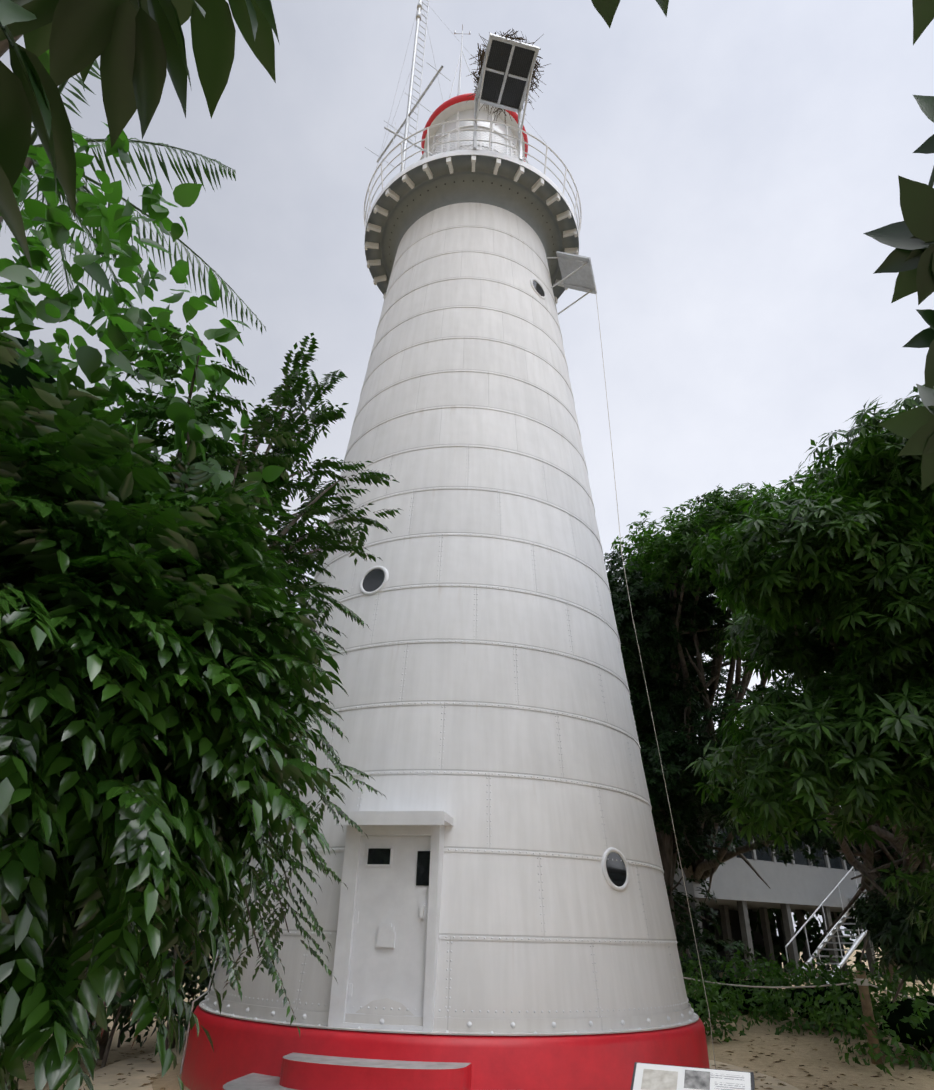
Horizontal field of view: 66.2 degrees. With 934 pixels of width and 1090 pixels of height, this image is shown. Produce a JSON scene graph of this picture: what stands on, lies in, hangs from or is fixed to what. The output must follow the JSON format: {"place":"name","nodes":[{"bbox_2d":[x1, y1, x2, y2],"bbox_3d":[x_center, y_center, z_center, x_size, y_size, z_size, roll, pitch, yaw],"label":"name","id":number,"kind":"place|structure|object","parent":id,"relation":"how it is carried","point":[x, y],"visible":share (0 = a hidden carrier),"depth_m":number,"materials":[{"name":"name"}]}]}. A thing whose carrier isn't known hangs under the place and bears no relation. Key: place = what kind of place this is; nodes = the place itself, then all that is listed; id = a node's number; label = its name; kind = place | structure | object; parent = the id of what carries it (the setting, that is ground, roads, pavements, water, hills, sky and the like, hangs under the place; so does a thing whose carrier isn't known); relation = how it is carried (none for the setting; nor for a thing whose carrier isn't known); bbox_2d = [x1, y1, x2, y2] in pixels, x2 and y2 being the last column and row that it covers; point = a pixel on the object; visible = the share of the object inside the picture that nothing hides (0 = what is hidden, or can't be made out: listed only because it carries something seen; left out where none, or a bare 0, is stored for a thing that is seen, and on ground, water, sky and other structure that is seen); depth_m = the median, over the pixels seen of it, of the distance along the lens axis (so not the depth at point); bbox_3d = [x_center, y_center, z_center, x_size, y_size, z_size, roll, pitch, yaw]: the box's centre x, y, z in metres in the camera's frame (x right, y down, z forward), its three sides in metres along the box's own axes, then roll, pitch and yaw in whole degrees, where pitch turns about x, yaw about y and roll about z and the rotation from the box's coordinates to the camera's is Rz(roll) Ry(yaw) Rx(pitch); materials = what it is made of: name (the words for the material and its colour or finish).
{"place":"outdoors","nodes":[
{"label":"outdoors","id":0,"kind":"place"},
{"bbox_2d":[0,337,56,406],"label":"tree foliage","id":1,"kind":"object","parent":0,"point":[17,375],"visible":0.06,"depth_m":5.79,"materials":[{"name":"green plant"}]},
{"bbox_2d":[0,600,146,803],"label":"branches","id":2,"kind":"object","parent":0,"point":[117,708],"visible":0.04,"depth_m":4.17,"materials":[{"name":"green plant"}]},
{"bbox_2d":[0,316,237,914],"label":"tree foliage","id":3,"kind":"object","parent":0,"point":[33,640],"visible":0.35,"depth_m":3.66,"materials":[{"name":"green plant"}]},
{"bbox_2d":[0,0,279,267],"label":"leaves","id":4,"kind":"object","parent":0,"point":[138,47],"depth_m":1.35,"materials":[{"name":"green plant"}]},
{"bbox_2d":[0,0,933,942],"label":"sky","id":5,"kind":"structure","parent":0,"point":[730,163],"materials":[{"name":"grey"}]},
{"bbox_2d":[14,930,933,1089],"bbox_3d":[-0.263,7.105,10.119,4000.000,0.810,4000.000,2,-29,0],"label":"sand ground","id":6,"kind":"structure","parent":0,"point":[805,1054],"depth_m":11.86,"materials":[{"name":"beige sand"}]},
{"bbox_2d":[0,59,265,390],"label":"coconut palm","id":7,"kind":"object","parent":6,"relation":"on","point":[34,135],"depth_m":10.83,"materials":[{"name":"green plant"}]},
{"bbox_2d":[0,50,288,642],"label":"tree","id":8,"kind":"object","parent":6,"relation":"on","point":[113,221],"visible":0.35,"depth_m":5.82,"materials":[{"name":"green plant"}]},
{"bbox_2d":[0,366,351,1089],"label":"tree","id":9,"kind":"object","parent":6,"relation":"on","point":[198,800],"depth_m":3.66,"materials":[{"name":"green plant"}]},
{"bbox_2d":[109,398,314,1024],"bbox_3d":[-5.937,2.908,13.500,11.852,11.763,8.583,18,-33,-27],"label":"tree","id":10,"kind":"object","parent":6,"relation":"on","point":[124,417],"depth_m":13.23,"materials":[{"name":"green plant"}]},
{"bbox_2d":[114,324,403,1036],"bbox_3d":[-1.897,1.080,6.780,2.328,6.206,4.719,2,-29,0],"label":"tree","id":11,"kind":"object","parent":6,"relation":"on","point":[287,456],"depth_m":7.00,"materials":[{"name":"green plant"}]},
{"bbox_2d":[79,1046,798,1089],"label":"ground","id":12,"kind":"structure","parent":6,"relation":"on","point":[135,1080],"depth_m":9.66,"materials":[{"name":"beige sand"}]},
{"bbox_2d":[77,879,236,1067],"bbox_3d":[-5.930,5.289,10.214,4.981,4.196,7.893,2,-29,0],"label":"understory","id":13,"kind":"object","parent":12,"relation":"on","point":[125,1008],"depth_m":10.93,"materials":[{"name":"green plant"}]},
{"bbox_2d":[152,1062,189,1089],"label":"sand","id":14,"kind":"structure","parent":12,"relation":"on","point":[168,1080],"depth_m":8.99,"materials":[{"name":"beige sand"}]},
{"bbox_2d":[222,1073,296,1089],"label":"lighthouse step","id":15,"kind":"object","parent":12,"relation":"on","point":[254,1081],"visible":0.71,"depth_m":7.09,"materials":[{"name":"grey concrete"}]},
{"bbox_2d":[279,1052,471,1089],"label":"step","id":16,"kind":"object","parent":12,"relation":"on","point":[300,1071],"visible":0.94,"depth_m":6.83,"materials":[{"name":"red paint"}]},
{"bbox_2d":[181,1005,709,1089],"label":"lighthouse base","id":17,"kind":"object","parent":12,"relation":"on","point":[241,1047],"depth_m":7.50,"materials":[{"name":"red paint"}]},
{"bbox_2d":[199,202,698,1035],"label":"lighthouse tower","id":18,"kind":"structure","parent":17,"relation":"on","point":[467,352],"depth_m":9.94,"materials":[{"name":"white metal"}]},
{"bbox_2d":[180,881,235,1073],"bbox_3d":[-3.514,5.736,9.948,0.375,2.742,0.083,8,-29,-11],"label":"earthing strap","id":19,"kind":"object","parent":18,"relation":"attached to","point":[213,971],"visible":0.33,"depth_m":9.64,"materials":[{"name":"white paint"}]},
{"bbox_2d":[359,566,388,595],"bbox_3d":[-1.402,0.548,10.853,0.516,0.516,0.096,-13,-37,24],"label":"porthole window","id":20,"kind":"structure","parent":18,"relation":"attached to","point":[373,580],"depth_m":10.82,"materials":[{"name":"black glass"}]},
{"bbox_2d":[328,811,453,1031],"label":"door","id":21,"kind":"structure","parent":18,"relation":"attached to","point":[387,940],"depth_m":7.98,"materials":[{"name":"white metal"}]},
{"bbox_2d":[367,848,429,885],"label":"door windows","id":22,"kind":"structure","parent":21,"relation":"in","point":[378,855],"depth_m":8.23,"materials":[{"name":"black glass"}]},
{"bbox_2d":[201,448,696,1033],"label":"rivets","id":23,"kind":"object","parent":18,"relation":"attached to","point":[469,1024],"visible":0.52,"depth_m":9.12,"materials":[{"name":"white metal"}]},
{"bbox_2d":[364,149,578,303],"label":"gallery balcony","id":24,"kind":"structure","parent":18,"relation":"attached to","point":[537,188],"depth_m":16.38,"materials":[{"name":"white paint"}]},
{"bbox_2d":[389,180,553,261],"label":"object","id":25,"kind":"object","parent":24,"relation":"attached to","point":[473,181],"visible":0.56,"depth_m":16.44,"materials":[{"name":"grey"}]},
{"bbox_2d":[364,119,581,235],"bbox_3d":[0.127,-7.779,18.206,5.560,0.962,5.560,2,-29,0],"label":"railing","id":26,"kind":"object","parent":24,"relation":"on","point":[458,140],"visible":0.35,"depth_m":16.34,"materials":[{"name":"white metal"}]},
{"bbox_2d":[365,0,545,211],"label":"radio mast","id":27,"kind":"object","parent":26,"relation":"on","point":[413,68],"visible":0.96,"depth_m":17.78,"materials":[{"name":"metal"}]},
{"bbox_2d":[473,33,539,159],"bbox_3d":[0.856,-9.777,15.673,1.120,2.042,1.380,8,-29,-11],"label":"solar panel frame","id":28,"kind":"object","parent":26,"relation":"on","point":[478,100],"visible":0.96,"depth_m":16.02,"materials":[{"name":"metal"}]},
{"bbox_2d":[479,40,534,108],"bbox_3d":[0.877,-10.582,16.112,0.970,0.181,1.229,8,-29,-11],"label":"solar panel","id":29,"kind":"object","parent":28,"relation":"on","point":[520,65],"visible":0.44,"depth_m":16.08,"materials":[{"name":"grey"}]},
{"bbox_2d":[467,28,548,123],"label":"osprey nest sticks","id":30,"kind":"object","parent":28,"relation":"on","point":[481,58],"visible":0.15,"depth_m":16.07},
{"bbox_2d":[419,109,528,163],"bbox_3d":[0.164,-9.173,18.964,3.168,4.090,3.168,2,-29,0],"label":"lantern room","id":31,"kind":"object","parent":24,"relation":"on","point":[481,135],"visible":0.17,"depth_m":18.51,"materials":[{"name":"clear glass"}]},
{"bbox_2d":[421,93,527,161],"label":"lantern room roof","id":32,"kind":"structure","parent":31,"relation":"on","point":[445,110],"depth_m":19.05,"materials":[{"name":"red paint"}]},
{"bbox_2d":[449,24,476,97],"bbox_3d":[0.027,-13.476,20.259,0.792,3.800,0.662,-5,-29,12],"label":"weather instrument pole","id":33,"kind":"object","parent":32,"relation":"on","point":[459,82],"visible":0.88,"depth_m":20.10,"materials":[{"name":"metal"}]},
{"bbox_2d":[530,278,546,299],"bbox_3d":[1.507,-5.448,15.265,0.516,0.516,0.096,26,-43,-38],"label":"porthole window","id":34,"kind":"structure","parent":18,"relation":"attached to","point":[537,287],"depth_m":15.23,"materials":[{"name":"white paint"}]},
{"bbox_2d":[546,251,596,314],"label":"platform","id":35,"kind":"structure","parent":18,"relation":"attached to","point":[576,272],"depth_m":16.46,"materials":[{"name":"metal"}]},
{"bbox_2d":[595,286,715,1068],"bbox_3d":[3.090,0.509,12.844,0.657,14.952,0.058,-7,-30,16],"label":"halyard rope","id":36,"kind":"object","parent":35,"relation":"hanging from","point":[648,696],"visible":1,"depth_m":11.66,"materials":[{"name":"beige fabric"}]},
{"bbox_2d":[601,848,629,891],"bbox_3d":[1.860,4.088,9.020,0.516,0.516,0.096,23,-41,-34],"label":"porthole window","id":37,"kind":"structure","parent":18,"relation":"attached to","point":[616,874],"depth_m":8.99,"materials":[{"name":"white paint"}]},
{"bbox_2d":[16,981,932,1089],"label":"fallen leaves","id":38,"kind":"object","parent":6,"relation":"on","point":[163,1088],"visible":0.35,"depth_m":10.61,"materials":[{"name":"brown plant"}]},
{"bbox_2d":[134,806,925,976],"bbox_3d":[0.278,9.684,23.983,82.655,12.380,39.296,2,-29,0],"label":"tree line","id":39,"kind":"object","parent":6,"relation":"on","point":[800,937],"depth_m":27.04,"materials":[{"name":"green plant"}]},
{"bbox_2d":[605,540,759,988],"bbox_3d":[5.606,6.376,20.282,5.781,12.161,8.110,-13,-32,25],"label":"tree","id":40,"kind":"object","parent":6,"relation":"on","point":[692,838],"depth_m":18.62,"materials":[{"name":"green plant"}]},
{"bbox_2d":[630,1062,754,1089],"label":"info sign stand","id":41,"kind":"object","parent":6,"relation":"on","point":[751,1074],"visible":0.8,"depth_m":4.93,"materials":[{"name":"grey metal"}]},
{"bbox_2d":[633,1063,750,1089],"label":"information sign","id":42,"kind":"object","parent":41,"relation":"attached to","point":[655,1077],"visible":1,"depth_m":4.87,"materials":[{"name":"white plastic"}]},
{"bbox_2d":[603,489,861,971],"bbox_3d":[7.458,5.848,19.165,7.414,11.648,13.021,-11,-31,21],"label":"tree","id":43,"kind":"object","parent":6,"relation":"on","point":[651,613],"depth_m":17.11,"materials":[{"name":"green plant"}]},
{"bbox_2d":[610,481,784,601],"bbox_3d":[5.920,-0.097,16.198,5.264,3.064,3.488,2,-29,0],"label":"tree foliage","id":44,"kind":"object","parent":43,"relation":"attached to","point":[674,559],"visible":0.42,"depth_m":15.97,"materials":[{"name":"green plant"}]},
{"bbox_2d":[672,816,879,983],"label":"keepers house","id":45,"kind":"structure","parent":6,"relation":"on","point":[827,887],"depth_m":23.23,"materials":[{"name":"grey paint"}]},
{"bbox_2d":[679,948,933,1076],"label":"shrubs","id":46,"kind":"object","parent":6,"relation":"on","point":[775,978],"depth_m":13.48,"materials":[{"name":"green plant"}]},
{"bbox_2d":[687,977,933,1051],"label":"shrub foliage","id":47,"kind":"object","parent":46,"relation":"attached to","point":[905,1008],"visible":0.25,"depth_m":11.65,"materials":[{"name":"green plant"}]},
{"bbox_2d":[682,384,933,1002],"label":"tree","id":48,"kind":"object","parent":6,"relation":"on","point":[846,735],"depth_m":7.31,"materials":[{"name":"green plant"}]},
{"bbox_2d":[786,609,933,873],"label":"branches","id":49,"kind":"object","parent":6,"relation":"on","point":[886,835],"visible":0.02,"depth_m":10.94,"materials":[{"name":"brown plant"}]},
{"bbox_2d":[856,971,882,1064],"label":"barrier posts","id":50,"kind":"object","parent":6,"relation":"on","point":[866,1004],"visible":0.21,"depth_m":11.75,"materials":[{"name":"brown wood"}]},
{"bbox_2d":[683,977,933,1004],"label":"barrier rope","id":51,"kind":"object","parent":50,"relation":"attached to","point":[864,983],"visible":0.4,"depth_m":12.62,"materials":[{"name":"beige fabric"}]},
{"bbox_2d":[840,807,932,956],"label":"tree","id":52,"kind":"object","parent":6,"relation":"on","point":[876,864],"depth_m":13.53,"materials":[{"name":"green plant"}]},
{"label":"branch leaves","id":53,"kind":"object","parent":6,"relation":"on","visible":0},
{"bbox_2d":[591,0,933,490],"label":"leaves","id":54,"kind":"object","parent":53,"relation":"attached to","point":[910,257],"visible":1,"depth_m":1.48,"materials":[{"name":"green plant"}]},
{"bbox_2d":[837,914,879,946],"bbox_3d":[0.365,9.609,23.833,76.231,6.551,33.035,2,-29,0],"label":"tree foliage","id":55,"kind":"object","parent":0,"point":[846,926],"depth_m":29.32,"materials":[{"name":"green plant"}]}
]}

